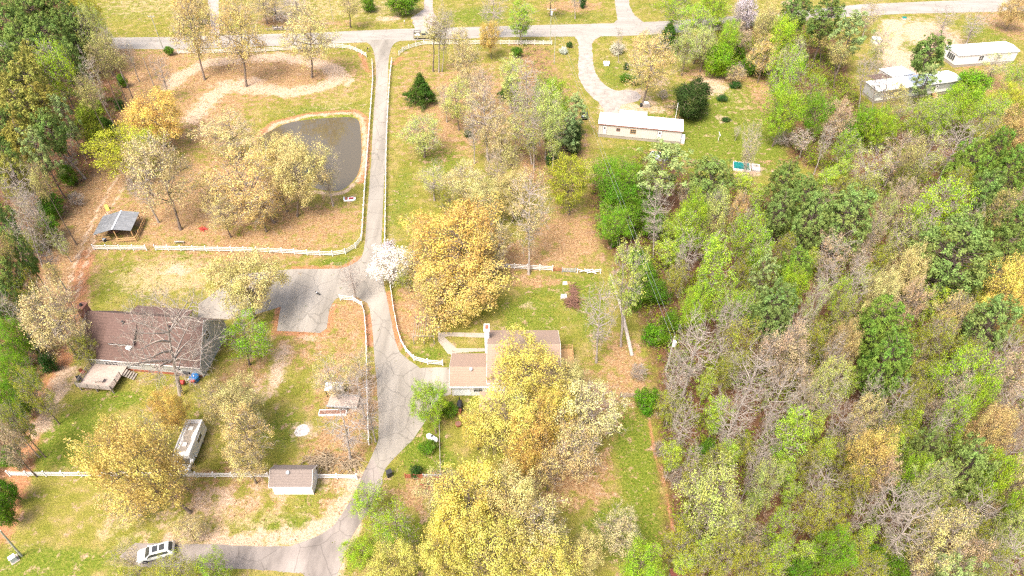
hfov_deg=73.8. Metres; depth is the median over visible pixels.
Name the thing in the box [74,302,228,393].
house
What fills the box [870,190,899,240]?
budding tree
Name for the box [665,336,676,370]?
utility pole
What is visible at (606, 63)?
well house
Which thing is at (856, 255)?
sapling
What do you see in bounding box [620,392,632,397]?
field gate
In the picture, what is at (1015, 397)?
bare tree
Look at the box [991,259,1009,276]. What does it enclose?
sapling
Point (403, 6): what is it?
bush
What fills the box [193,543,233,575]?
lime tree
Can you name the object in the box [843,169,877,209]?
olive tree
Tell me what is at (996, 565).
olive tree
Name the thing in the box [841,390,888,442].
cream oak
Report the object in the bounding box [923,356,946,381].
sapling
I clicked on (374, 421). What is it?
bare tree
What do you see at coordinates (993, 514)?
sapling
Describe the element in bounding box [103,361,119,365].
window
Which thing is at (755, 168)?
cistern slab
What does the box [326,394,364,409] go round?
flatbed trailer
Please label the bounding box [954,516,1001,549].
sapling
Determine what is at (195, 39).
golden oak
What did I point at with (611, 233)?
green tree
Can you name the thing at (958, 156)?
pine tree
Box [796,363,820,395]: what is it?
sapling
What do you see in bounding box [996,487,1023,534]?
lime tree
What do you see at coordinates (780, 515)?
lime tree
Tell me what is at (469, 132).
shrub
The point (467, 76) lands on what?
budding tree
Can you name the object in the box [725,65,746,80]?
budding tree
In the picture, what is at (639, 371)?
shrub
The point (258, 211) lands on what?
golden oak
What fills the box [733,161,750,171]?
pool
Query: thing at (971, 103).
lime tree
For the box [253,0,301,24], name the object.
bare tree
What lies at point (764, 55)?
golden oak
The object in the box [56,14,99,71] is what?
pine tree
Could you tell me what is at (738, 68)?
shrub
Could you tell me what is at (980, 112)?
lime tree
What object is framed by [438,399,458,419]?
bush
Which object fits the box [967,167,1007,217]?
pine tree
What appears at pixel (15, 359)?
green tree
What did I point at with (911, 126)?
lime tree
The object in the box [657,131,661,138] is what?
door
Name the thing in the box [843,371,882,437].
bare tree
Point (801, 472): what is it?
olive tree
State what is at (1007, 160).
pine tree
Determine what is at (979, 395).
lime tree
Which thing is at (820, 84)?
lime tree
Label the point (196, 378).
water tub
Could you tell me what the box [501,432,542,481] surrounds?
golden oak
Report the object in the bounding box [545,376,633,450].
cream oak
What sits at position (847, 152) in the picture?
lime tree
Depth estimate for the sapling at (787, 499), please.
89.10 m
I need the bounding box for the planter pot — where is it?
[455,421,460,426]
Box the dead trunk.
[609,274,633,355]
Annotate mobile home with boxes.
[598,109,684,143]
[862,66,960,102]
[943,41,1019,67]
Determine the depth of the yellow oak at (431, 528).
80.84 m
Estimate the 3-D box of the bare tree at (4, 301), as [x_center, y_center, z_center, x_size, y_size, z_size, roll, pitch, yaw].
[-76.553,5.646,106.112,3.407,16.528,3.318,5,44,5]
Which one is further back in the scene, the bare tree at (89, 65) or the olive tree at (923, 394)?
the bare tree at (89, 65)
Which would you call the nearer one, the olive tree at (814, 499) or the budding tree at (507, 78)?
the olive tree at (814, 499)
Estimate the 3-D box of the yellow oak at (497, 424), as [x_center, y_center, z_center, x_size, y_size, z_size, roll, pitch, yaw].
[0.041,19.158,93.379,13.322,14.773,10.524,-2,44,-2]
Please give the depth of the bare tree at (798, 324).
103.67 m
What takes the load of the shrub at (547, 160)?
on the ground at (60, 528)
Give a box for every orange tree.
[727,187,752,231]
[820,315,864,375]
[961,397,1020,462]
[996,103,1023,152]
[997,0,1023,30]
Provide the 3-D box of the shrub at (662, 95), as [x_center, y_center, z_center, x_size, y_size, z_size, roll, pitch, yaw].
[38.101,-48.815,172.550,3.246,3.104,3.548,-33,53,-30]
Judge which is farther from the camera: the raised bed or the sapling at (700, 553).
the raised bed
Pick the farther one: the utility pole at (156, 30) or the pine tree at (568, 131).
the utility pole at (156, 30)
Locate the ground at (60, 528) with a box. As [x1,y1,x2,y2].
[0,0,1023,575]
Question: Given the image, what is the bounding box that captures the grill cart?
[456,397,463,414]
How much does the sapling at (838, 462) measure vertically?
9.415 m
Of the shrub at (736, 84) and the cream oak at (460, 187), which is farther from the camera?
the shrub at (736, 84)
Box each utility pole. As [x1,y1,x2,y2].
[0,530,22,556]
[148,15,162,48]
[547,8,555,40]
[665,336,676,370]
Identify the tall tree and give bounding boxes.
[0,230,16,272]
[25,156,77,245]
[40,262,74,310]
[70,72,114,149]
[83,38,124,121]
[91,31,129,109]
[104,48,133,100]
[338,0,365,27]
[423,14,450,71]
[499,143,525,173]
[545,0,559,15]
[690,27,708,63]
[753,8,778,75]
[810,28,830,65]
[827,40,849,89]
[880,81,910,123]
[888,135,929,204]
[966,185,1021,263]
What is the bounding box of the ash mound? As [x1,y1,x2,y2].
[294,424,309,435]
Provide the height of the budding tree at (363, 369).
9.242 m
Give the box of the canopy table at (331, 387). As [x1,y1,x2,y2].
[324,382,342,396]
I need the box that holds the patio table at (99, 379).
[94,377,104,382]
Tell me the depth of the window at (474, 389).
105.31 m
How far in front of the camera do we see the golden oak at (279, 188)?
135.40 m
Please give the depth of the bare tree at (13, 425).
93.01 m
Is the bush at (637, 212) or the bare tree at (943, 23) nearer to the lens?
the bush at (637, 212)
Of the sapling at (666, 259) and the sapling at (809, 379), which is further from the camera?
the sapling at (666, 259)
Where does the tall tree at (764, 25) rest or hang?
on the ground at (60, 528)
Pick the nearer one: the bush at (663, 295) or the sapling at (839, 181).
the bush at (663, 295)
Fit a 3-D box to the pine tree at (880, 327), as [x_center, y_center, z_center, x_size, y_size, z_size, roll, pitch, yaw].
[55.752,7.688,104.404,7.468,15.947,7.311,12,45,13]
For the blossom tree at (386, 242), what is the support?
on the ground at (60, 528)
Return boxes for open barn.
[93,210,145,241]
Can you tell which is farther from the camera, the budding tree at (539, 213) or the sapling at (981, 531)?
the budding tree at (539, 213)
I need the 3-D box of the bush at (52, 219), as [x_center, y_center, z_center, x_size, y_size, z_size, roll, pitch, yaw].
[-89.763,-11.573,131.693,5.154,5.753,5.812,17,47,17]
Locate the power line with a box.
[550,10,675,335]
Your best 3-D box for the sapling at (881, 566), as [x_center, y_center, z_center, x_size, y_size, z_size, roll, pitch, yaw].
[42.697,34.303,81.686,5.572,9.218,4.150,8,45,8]
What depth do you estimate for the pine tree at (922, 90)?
164.12 m
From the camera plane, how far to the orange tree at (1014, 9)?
198.29 m
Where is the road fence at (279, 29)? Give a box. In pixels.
[266,27,298,29]
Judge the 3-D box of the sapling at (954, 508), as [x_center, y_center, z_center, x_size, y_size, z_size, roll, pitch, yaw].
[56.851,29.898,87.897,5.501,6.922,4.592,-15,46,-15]
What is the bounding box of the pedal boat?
[343,197,355,201]
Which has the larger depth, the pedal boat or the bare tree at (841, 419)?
the pedal boat
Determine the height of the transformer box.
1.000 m
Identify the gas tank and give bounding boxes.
[426,433,437,441]
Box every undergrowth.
[0,0,121,524]
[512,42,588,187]
[588,14,1023,575]
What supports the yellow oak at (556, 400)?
on the ground at (60, 528)
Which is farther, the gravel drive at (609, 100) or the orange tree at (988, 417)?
the gravel drive at (609, 100)
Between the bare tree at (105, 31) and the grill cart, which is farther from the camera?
the bare tree at (105, 31)
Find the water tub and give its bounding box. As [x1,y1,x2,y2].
[189,373,199,382]
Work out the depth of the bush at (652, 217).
130.88 m
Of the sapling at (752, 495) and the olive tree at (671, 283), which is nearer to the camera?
the sapling at (752, 495)
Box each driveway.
[120,460,382,575]
[613,0,644,23]
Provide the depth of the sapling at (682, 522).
85.18 m
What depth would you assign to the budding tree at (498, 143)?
146.24 m
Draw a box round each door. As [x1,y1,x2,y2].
[313,473,316,487]
[602,126,606,133]
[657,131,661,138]
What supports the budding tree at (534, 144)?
on the ground at (60, 528)
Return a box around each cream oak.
[197,242,292,324]
[210,369,265,430]
[245,129,309,177]
[268,127,331,216]
[273,0,341,77]
[411,459,472,518]
[436,156,487,211]
[463,454,545,539]
[464,175,506,226]
[492,165,528,220]
[492,477,543,539]
[503,493,575,574]
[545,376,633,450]
[547,356,592,404]
[570,524,607,575]
[750,0,782,49]
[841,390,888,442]
[856,262,904,331]
[884,236,932,299]
[901,505,984,575]
[982,452,1023,517]
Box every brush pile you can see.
[296,447,347,475]
[333,451,366,474]
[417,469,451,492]
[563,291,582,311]
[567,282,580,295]
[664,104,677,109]
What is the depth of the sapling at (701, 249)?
124.73 m
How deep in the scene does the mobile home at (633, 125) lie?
158.26 m
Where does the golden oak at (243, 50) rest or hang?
on the ground at (60, 528)
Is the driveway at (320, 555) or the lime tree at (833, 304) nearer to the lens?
the driveway at (320, 555)
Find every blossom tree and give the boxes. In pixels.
[366,244,413,286]
[376,238,398,261]
[733,0,758,29]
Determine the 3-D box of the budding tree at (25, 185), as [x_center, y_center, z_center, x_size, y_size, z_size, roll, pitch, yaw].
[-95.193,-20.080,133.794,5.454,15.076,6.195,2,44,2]
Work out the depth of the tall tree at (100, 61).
154.28 m
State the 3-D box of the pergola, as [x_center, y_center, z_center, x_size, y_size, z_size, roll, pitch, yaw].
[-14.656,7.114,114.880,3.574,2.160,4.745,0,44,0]
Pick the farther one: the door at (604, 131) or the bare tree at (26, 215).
the door at (604, 131)
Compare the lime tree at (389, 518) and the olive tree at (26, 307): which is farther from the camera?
the olive tree at (26, 307)
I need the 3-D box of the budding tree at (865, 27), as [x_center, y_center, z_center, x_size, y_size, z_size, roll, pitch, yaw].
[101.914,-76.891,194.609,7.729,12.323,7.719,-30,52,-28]
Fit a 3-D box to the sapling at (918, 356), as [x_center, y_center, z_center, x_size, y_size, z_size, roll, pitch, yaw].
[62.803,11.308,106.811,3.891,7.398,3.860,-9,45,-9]
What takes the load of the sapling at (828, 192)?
on the ground at (60, 528)
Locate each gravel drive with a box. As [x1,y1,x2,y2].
[208,0,219,36]
[411,0,442,29]
[575,35,640,112]
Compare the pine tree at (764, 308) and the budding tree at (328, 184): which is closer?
the pine tree at (764, 308)
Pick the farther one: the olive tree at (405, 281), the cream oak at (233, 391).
the olive tree at (405, 281)
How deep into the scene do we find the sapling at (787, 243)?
123.13 m
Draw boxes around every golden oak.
[63,409,191,527]
[85,412,144,467]
[92,472,162,533]
[115,85,183,146]
[141,385,197,432]
[158,447,199,491]
[164,0,228,79]
[165,513,207,546]
[167,0,206,21]
[186,168,235,218]
[190,375,237,425]
[201,0,269,86]
[202,141,280,223]
[203,194,242,237]
[218,397,276,461]
[218,431,268,483]
[232,187,282,231]
[243,0,277,23]
[256,166,302,211]
[392,236,442,283]
[395,191,508,287]
[404,273,454,321]
[407,248,519,342]
[446,25,473,59]
[446,40,481,85]
[466,217,520,278]
[478,16,501,58]
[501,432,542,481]
[507,389,561,465]
[533,447,565,490]
[622,29,682,102]
[744,32,784,82]
[844,420,901,490]
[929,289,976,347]
[986,288,1023,342]
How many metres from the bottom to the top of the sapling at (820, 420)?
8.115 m
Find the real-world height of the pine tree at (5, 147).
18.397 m
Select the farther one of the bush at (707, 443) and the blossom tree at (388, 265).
the blossom tree at (388, 265)
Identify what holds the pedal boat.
on the ground at (60, 528)
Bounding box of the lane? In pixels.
[198,39,450,478]
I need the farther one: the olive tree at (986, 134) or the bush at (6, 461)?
the olive tree at (986, 134)
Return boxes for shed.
[268,465,317,493]
[669,568,703,575]
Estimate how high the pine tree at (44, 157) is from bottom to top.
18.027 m
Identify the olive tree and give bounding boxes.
[0,153,28,211]
[0,397,45,457]
[4,265,45,315]
[8,289,45,331]
[8,364,59,424]
[61,333,98,367]
[62,0,105,38]
[78,119,169,182]
[115,562,160,575]
[151,546,209,575]
[393,267,414,290]
[434,188,463,214]
[537,151,595,214]
[662,258,688,304]
[679,461,713,502]
[702,524,751,575]
[713,343,748,400]
[719,316,762,379]
[729,539,776,575]
[789,440,824,489]
[790,482,835,542]
[793,317,833,362]
[825,288,859,348]
[833,453,876,507]
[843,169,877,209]
[893,376,941,433]
[902,235,929,271]
[910,307,966,373]
[935,162,976,220]
[947,333,991,384]
[960,540,1015,575]
[969,114,1005,157]
[985,80,1023,118]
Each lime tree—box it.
[31,30,85,113]
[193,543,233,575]
[338,530,382,574]
[348,478,386,519]
[361,494,421,551]
[409,376,448,433]
[529,68,572,117]
[615,533,666,575]
[653,0,697,27]
[669,186,711,265]
[675,3,718,37]
[678,274,713,337]
[696,0,732,26]
[707,274,752,340]
[716,16,741,53]
[722,197,765,276]
[733,287,758,339]
[754,11,805,76]
[754,534,799,575]
[756,74,805,146]
[760,43,812,117]
[760,503,802,557]
[773,257,811,319]
[799,69,830,117]
[824,275,853,327]
[829,126,867,172]
[860,101,901,151]
[888,447,939,503]
[898,95,942,147]
[898,172,981,250]
[917,97,963,146]
[925,392,978,450]
[928,339,1009,412]
[937,82,987,135]
[949,368,1005,429]
[961,94,1007,146]
[964,444,1023,510]
[975,92,1015,129]
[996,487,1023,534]
[999,60,1023,94]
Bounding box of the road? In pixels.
[0,0,1023,49]
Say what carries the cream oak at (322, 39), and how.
on the ground at (60, 528)
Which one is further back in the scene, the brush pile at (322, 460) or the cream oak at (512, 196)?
the cream oak at (512, 196)
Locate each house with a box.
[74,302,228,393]
[449,324,573,418]
[603,61,609,65]
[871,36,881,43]
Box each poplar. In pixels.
[507,0,539,44]
[607,232,650,347]
[671,205,700,265]
[695,228,737,323]
[703,394,738,437]
[744,218,776,291]
[766,403,815,475]
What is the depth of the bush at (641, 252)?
125.47 m
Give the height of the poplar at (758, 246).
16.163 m
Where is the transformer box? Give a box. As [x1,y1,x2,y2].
[7,553,19,564]
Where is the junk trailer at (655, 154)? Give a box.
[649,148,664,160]
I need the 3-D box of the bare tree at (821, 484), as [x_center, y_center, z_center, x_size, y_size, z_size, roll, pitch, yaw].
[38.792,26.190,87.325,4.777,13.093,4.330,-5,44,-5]
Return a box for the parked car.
[136,541,174,563]
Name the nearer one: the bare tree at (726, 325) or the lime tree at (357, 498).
the lime tree at (357, 498)
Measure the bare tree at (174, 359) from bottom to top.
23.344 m
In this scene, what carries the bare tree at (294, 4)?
on the ground at (60, 528)
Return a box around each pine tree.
[0,0,29,45]
[0,12,49,62]
[0,40,35,109]
[0,57,54,130]
[0,70,34,142]
[0,80,53,165]
[0,101,32,173]
[0,110,50,187]
[0,139,28,196]
[0,151,38,214]
[0,203,30,265]
[0,248,33,311]
[0,279,20,318]
[4,0,48,43]
[5,230,53,299]
[13,38,59,96]
[15,125,66,198]
[22,81,70,156]
[26,11,72,85]
[29,106,78,183]
[31,0,69,32]
[46,93,86,160]
[52,0,94,68]
[53,40,91,95]
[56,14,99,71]
[554,111,580,152]
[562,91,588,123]
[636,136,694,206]
[688,153,736,218]
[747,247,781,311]
[749,276,802,352]
[762,156,803,217]
[762,185,795,240]
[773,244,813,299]
[779,0,812,48]
[787,172,825,234]
[788,190,836,255]
[805,0,850,64]
[815,182,878,257]
[827,9,875,76]
[852,325,920,407]
[854,293,913,370]
[900,426,948,475]
[904,206,1002,303]
[910,30,952,84]
[911,64,942,108]
[927,432,1001,501]
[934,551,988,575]
[939,136,994,191]
[955,293,1023,359]
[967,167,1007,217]
[968,202,1014,262]
[975,125,1017,180]
[981,143,1023,208]
[986,223,1023,282]
[989,200,1023,264]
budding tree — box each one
[0,419,37,477]
[7,154,41,201]
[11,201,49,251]
[13,275,92,359]
[44,227,71,262]
[47,305,92,347]
[70,0,114,75]
[101,537,140,571]
[119,119,203,230]
[129,406,170,455]
[181,104,263,159]
[304,143,343,205]
[308,351,356,400]
[339,343,375,388]
[393,113,444,157]
[414,158,445,200]
[436,84,453,122]
[438,76,479,130]
[452,70,480,105]
[460,78,509,160]
[469,65,498,111]
[478,105,520,163]
[482,147,512,183]
[498,51,523,112]
[504,94,541,164]
[504,165,555,274]
[505,80,526,152]
[508,56,543,125]
[523,106,545,166]
[534,80,562,159]
[542,95,567,169]
[547,412,607,483]
[591,496,646,558]
[668,25,703,75]
[670,450,747,542]
[691,24,719,72]
[696,182,731,260]
[712,498,760,556]
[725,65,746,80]
[726,20,752,50]
[740,121,763,174]
[746,456,788,518]
[755,327,785,380]
[757,316,812,397]
[782,30,808,79]
[791,376,819,418]
[797,278,836,342]
[805,353,854,419]
[805,362,852,424]
[811,227,867,290]
[821,97,856,148]
[835,414,875,470]
[841,266,877,321]
[846,142,895,197]
[856,443,904,504]
[858,0,889,35]
[860,209,892,263]
[867,26,897,69]
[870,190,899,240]
[881,213,922,273]
[882,130,926,189]
[883,174,924,227]
[891,92,916,128]
[892,274,937,329]
[898,459,963,527]
[908,124,949,191]
[912,92,953,143]
[928,365,980,432]
[950,535,1002,573]
[980,50,1013,83]
[981,348,1023,413]
[981,504,1023,558]
[991,409,1023,458]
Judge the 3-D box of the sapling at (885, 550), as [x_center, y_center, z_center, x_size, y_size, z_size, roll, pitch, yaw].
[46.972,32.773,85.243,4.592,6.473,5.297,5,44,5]
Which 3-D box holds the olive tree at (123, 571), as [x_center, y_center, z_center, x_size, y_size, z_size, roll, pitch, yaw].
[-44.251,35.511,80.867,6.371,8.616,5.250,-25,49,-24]
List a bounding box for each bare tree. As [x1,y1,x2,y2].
[0,162,40,218]
[0,287,41,354]
[0,402,39,457]
[3,209,32,280]
[4,183,42,266]
[9,176,62,254]
[23,227,66,289]
[38,134,86,178]
[78,47,112,122]
[95,24,127,87]
[109,282,224,396]
[117,34,139,81]
[117,161,159,222]
[147,47,170,90]
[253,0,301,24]
[282,0,305,10]
[312,386,371,459]
[327,363,376,418]
[336,260,368,301]
[355,393,383,442]
[430,1,453,72]
[441,10,454,71]
[463,114,480,163]
[476,0,509,35]
[524,79,545,145]
[571,0,580,18]
[576,278,617,363]
[616,26,623,62]
[639,177,677,256]
[662,341,689,392]
[666,365,688,425]
[668,301,727,398]
[668,388,705,461]
[673,227,708,297]
[681,440,702,490]
[712,292,749,367]
[712,386,769,462]
[722,4,744,32]
[728,336,779,425]
[740,446,773,501]
[751,411,788,473]
[759,359,810,441]
[780,300,814,363]
[789,125,812,157]
[803,460,845,510]
[810,258,845,320]
[813,118,840,174]
[816,326,850,391]
[822,394,863,452]
[842,248,868,300]
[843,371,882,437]
[846,490,883,534]
[854,52,875,109]
[864,473,936,539]
[869,50,883,116]
[875,58,897,106]
[876,377,918,432]
[878,483,963,558]
[912,205,942,241]
[922,408,955,449]
[933,4,969,35]
[936,117,988,182]
[944,480,1014,544]
[956,200,986,246]
[963,7,999,43]
[973,324,1023,397]
[979,526,1023,575]
[986,375,1023,432]
[998,423,1023,462]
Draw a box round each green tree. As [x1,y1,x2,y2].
[0,312,36,366]
[0,345,44,400]
[0,378,30,428]
[214,303,274,365]
[587,153,627,189]
[592,200,635,248]
[609,154,649,188]
[703,41,739,78]
[800,85,840,140]
[810,521,860,575]
[848,101,883,137]
[950,66,995,99]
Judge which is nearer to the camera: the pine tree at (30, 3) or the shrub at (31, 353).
the shrub at (31, 353)
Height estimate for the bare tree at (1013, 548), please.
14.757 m
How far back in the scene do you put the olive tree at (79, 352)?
106.42 m
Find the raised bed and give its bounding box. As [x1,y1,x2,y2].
[318,409,346,415]
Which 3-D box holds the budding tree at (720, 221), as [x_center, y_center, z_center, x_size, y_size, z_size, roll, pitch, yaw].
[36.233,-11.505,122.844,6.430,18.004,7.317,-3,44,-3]
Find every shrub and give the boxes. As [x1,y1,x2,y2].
[9,348,35,370]
[34,350,61,373]
[66,191,86,205]
[114,99,124,110]
[409,464,422,479]
[464,130,473,136]
[545,151,559,166]
[558,46,568,53]
[566,41,572,47]
[579,0,586,8]
[607,237,622,247]
[610,42,625,55]
[629,363,647,382]
[633,386,660,416]
[639,322,672,346]
[652,440,666,457]
[656,90,668,100]
[663,462,685,488]
[716,94,728,101]
[721,117,731,122]
[728,79,743,88]
[733,62,743,76]
[771,129,797,147]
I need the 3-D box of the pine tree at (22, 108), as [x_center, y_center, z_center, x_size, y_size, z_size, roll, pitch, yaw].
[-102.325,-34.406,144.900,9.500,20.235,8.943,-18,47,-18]
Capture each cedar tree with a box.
[99,115,120,138]
[402,72,436,112]
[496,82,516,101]
[561,119,584,154]
[655,19,679,54]
[669,74,717,119]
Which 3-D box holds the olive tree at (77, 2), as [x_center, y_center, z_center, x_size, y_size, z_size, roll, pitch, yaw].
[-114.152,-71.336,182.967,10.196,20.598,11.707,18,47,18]
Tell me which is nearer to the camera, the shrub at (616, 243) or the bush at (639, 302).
the bush at (639, 302)
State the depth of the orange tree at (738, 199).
128.09 m
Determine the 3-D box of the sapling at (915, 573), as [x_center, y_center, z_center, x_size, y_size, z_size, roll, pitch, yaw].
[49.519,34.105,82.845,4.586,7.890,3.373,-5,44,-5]
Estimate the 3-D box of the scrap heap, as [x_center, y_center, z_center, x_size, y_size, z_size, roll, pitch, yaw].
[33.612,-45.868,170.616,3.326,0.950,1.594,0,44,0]
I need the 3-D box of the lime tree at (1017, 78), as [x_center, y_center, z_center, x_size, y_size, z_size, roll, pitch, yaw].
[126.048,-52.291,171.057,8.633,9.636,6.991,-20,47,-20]
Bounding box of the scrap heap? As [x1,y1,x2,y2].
[640,101,651,107]
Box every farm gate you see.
[404,473,422,478]
[562,267,575,272]
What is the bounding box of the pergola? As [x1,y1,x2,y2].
[413,316,436,344]
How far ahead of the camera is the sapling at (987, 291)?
115.20 m
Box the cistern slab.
[751,163,759,171]
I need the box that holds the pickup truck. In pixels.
[413,30,430,39]
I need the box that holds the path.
[438,332,484,353]
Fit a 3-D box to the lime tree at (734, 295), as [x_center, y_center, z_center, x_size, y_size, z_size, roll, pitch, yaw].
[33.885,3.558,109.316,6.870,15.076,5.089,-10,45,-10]
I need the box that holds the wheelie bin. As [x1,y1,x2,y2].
[385,468,391,477]
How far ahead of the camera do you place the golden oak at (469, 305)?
113.36 m
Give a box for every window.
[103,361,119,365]
[197,432,201,444]
[203,329,209,339]
[473,388,482,391]
[947,51,955,60]
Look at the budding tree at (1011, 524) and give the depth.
81.14 m
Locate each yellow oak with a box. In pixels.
[362,531,422,575]
[410,521,473,575]
[419,491,469,561]
[430,453,517,557]
[446,499,548,575]
[458,408,493,451]
[466,380,551,461]
[483,324,571,406]
[514,531,588,575]
[529,379,579,446]
[977,249,1023,319]
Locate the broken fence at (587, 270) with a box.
[577,268,600,273]
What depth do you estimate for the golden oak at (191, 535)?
86.99 m
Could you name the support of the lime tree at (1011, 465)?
on the ground at (60, 528)
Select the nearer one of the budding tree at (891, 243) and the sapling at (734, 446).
the sapling at (734, 446)
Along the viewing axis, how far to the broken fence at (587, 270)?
126.28 m
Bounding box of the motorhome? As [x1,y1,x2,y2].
[174,419,206,471]
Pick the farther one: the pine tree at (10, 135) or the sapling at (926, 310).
the pine tree at (10, 135)
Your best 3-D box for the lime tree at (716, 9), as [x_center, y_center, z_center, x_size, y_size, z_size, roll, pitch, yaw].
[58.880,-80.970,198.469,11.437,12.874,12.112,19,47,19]
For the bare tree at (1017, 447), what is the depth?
90.27 m
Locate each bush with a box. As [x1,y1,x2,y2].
[0,443,25,470]
[0,479,22,508]
[0,497,19,527]
[7,392,37,417]
[22,227,50,250]
[22,330,47,355]
[35,191,66,217]
[36,214,59,238]
[55,164,77,185]
[72,98,105,127]
[80,121,107,151]
[116,74,128,86]
[162,45,173,55]
[359,0,375,11]
[382,0,419,15]
[417,438,437,457]
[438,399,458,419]
[511,46,523,56]
[595,176,636,209]
[615,179,659,209]
[617,202,651,239]
[619,73,631,83]
[622,283,649,312]
[626,248,648,266]
[631,258,658,287]
[639,205,667,237]
[645,277,673,305]
[659,308,683,332]
[697,436,717,461]
[730,39,747,58]
[740,54,766,75]
[785,556,816,575]
[792,48,809,67]
[837,119,866,139]
[855,302,875,328]
[858,540,886,568]
[875,551,911,575]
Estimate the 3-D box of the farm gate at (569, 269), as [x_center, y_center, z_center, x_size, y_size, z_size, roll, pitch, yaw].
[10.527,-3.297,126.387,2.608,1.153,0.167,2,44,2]
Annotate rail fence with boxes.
[5,470,116,476]
[91,244,146,250]
[123,471,268,477]
[153,62,372,256]
[169,43,366,56]
[316,473,357,479]
[339,294,369,444]
[384,57,391,241]
[389,278,442,365]
[398,40,551,52]
[402,261,552,270]
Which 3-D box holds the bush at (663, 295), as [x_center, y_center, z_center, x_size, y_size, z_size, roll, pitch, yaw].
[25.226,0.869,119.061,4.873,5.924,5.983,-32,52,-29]
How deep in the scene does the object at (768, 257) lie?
112.44 m
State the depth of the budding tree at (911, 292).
107.38 m
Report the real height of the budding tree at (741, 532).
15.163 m
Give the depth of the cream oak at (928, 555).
77.41 m
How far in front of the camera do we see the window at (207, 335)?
108.92 m
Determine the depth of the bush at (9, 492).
90.36 m
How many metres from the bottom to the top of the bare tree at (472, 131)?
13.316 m
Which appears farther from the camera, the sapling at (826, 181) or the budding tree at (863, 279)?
the sapling at (826, 181)
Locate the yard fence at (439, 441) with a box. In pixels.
[438,386,440,473]
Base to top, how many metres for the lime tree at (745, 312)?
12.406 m
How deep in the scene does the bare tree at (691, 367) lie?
98.25 m
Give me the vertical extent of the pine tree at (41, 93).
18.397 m
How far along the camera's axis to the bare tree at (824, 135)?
143.72 m
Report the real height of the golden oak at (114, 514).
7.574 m
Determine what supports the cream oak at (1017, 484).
on the ground at (60, 528)
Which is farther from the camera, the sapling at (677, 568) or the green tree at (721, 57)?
the green tree at (721, 57)
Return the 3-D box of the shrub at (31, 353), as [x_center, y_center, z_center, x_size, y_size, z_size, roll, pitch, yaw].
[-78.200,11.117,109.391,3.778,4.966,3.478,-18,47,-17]
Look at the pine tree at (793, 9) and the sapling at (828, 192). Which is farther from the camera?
the pine tree at (793, 9)
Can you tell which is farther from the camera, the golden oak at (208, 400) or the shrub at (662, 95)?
the shrub at (662, 95)
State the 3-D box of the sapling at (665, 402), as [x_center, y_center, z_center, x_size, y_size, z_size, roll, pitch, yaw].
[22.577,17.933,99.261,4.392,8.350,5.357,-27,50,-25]
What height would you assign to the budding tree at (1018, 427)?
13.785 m
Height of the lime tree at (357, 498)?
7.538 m
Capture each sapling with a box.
[650,389,683,426]
[653,238,679,269]
[656,217,673,240]
[659,439,684,477]
[660,524,701,568]
[672,513,705,549]
[672,547,695,575]
[673,544,714,575]
[677,180,692,211]
[693,537,712,564]
[694,365,717,405]
[698,238,723,262]
[698,442,732,484]
[719,439,742,468]
[727,253,756,289]
[730,431,760,465]
[734,171,758,193]
[741,520,774,549]
[743,277,764,302]
[744,485,766,518]
[749,181,770,211]
[765,444,792,472]
[773,230,796,260]
[775,455,797,489]
[778,478,803,509]
[791,539,820,565]
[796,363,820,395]
[803,244,822,270]
[803,410,826,444]
[809,436,837,473]
[812,509,856,545]
[817,164,838,192]
[819,489,852,526]
[822,184,836,205]
[824,433,858,477]
[829,174,851,198]
[832,156,854,186]
[833,533,875,575]
[838,365,865,402]
[845,241,874,277]
[848,549,890,575]
[854,261,885,291]
[854,523,880,546]
[870,246,899,272]
[871,410,908,445]
[879,530,912,570]
[885,433,907,446]
[888,439,909,470]
[892,166,913,191]
[898,325,928,357]
[898,404,923,437]
[899,426,920,450]
[901,357,928,392]
[905,345,929,368]
[907,550,943,575]
[918,395,952,430]
[919,280,950,318]
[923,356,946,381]
[923,495,964,528]
[935,500,970,535]
[954,287,986,329]
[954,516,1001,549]
[958,432,985,449]
[960,198,981,222]
[976,282,1001,314]
[978,372,1014,406]
[981,493,1010,523]
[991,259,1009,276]
[1002,323,1023,347]
[1008,183,1023,209]
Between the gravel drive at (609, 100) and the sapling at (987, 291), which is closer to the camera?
the sapling at (987, 291)
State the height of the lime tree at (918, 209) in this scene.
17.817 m
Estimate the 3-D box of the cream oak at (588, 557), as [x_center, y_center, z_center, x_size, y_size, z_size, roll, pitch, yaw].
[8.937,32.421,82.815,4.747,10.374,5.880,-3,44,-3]
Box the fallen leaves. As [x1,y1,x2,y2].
[35,0,1023,575]
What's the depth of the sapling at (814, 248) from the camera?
122.81 m
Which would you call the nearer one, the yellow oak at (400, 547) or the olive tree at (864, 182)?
the yellow oak at (400, 547)
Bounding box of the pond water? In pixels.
[261,117,361,190]
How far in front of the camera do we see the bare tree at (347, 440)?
92.83 m
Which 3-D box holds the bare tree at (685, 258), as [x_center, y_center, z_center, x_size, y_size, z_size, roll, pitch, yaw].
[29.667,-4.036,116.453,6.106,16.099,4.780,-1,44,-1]
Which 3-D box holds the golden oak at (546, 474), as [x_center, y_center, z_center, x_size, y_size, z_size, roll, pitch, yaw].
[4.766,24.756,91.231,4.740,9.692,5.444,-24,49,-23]
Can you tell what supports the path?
on the ground at (60, 528)
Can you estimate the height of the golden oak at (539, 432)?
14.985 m
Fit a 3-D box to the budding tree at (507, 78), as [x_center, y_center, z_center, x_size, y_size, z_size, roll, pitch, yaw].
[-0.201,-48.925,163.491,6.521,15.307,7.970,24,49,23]

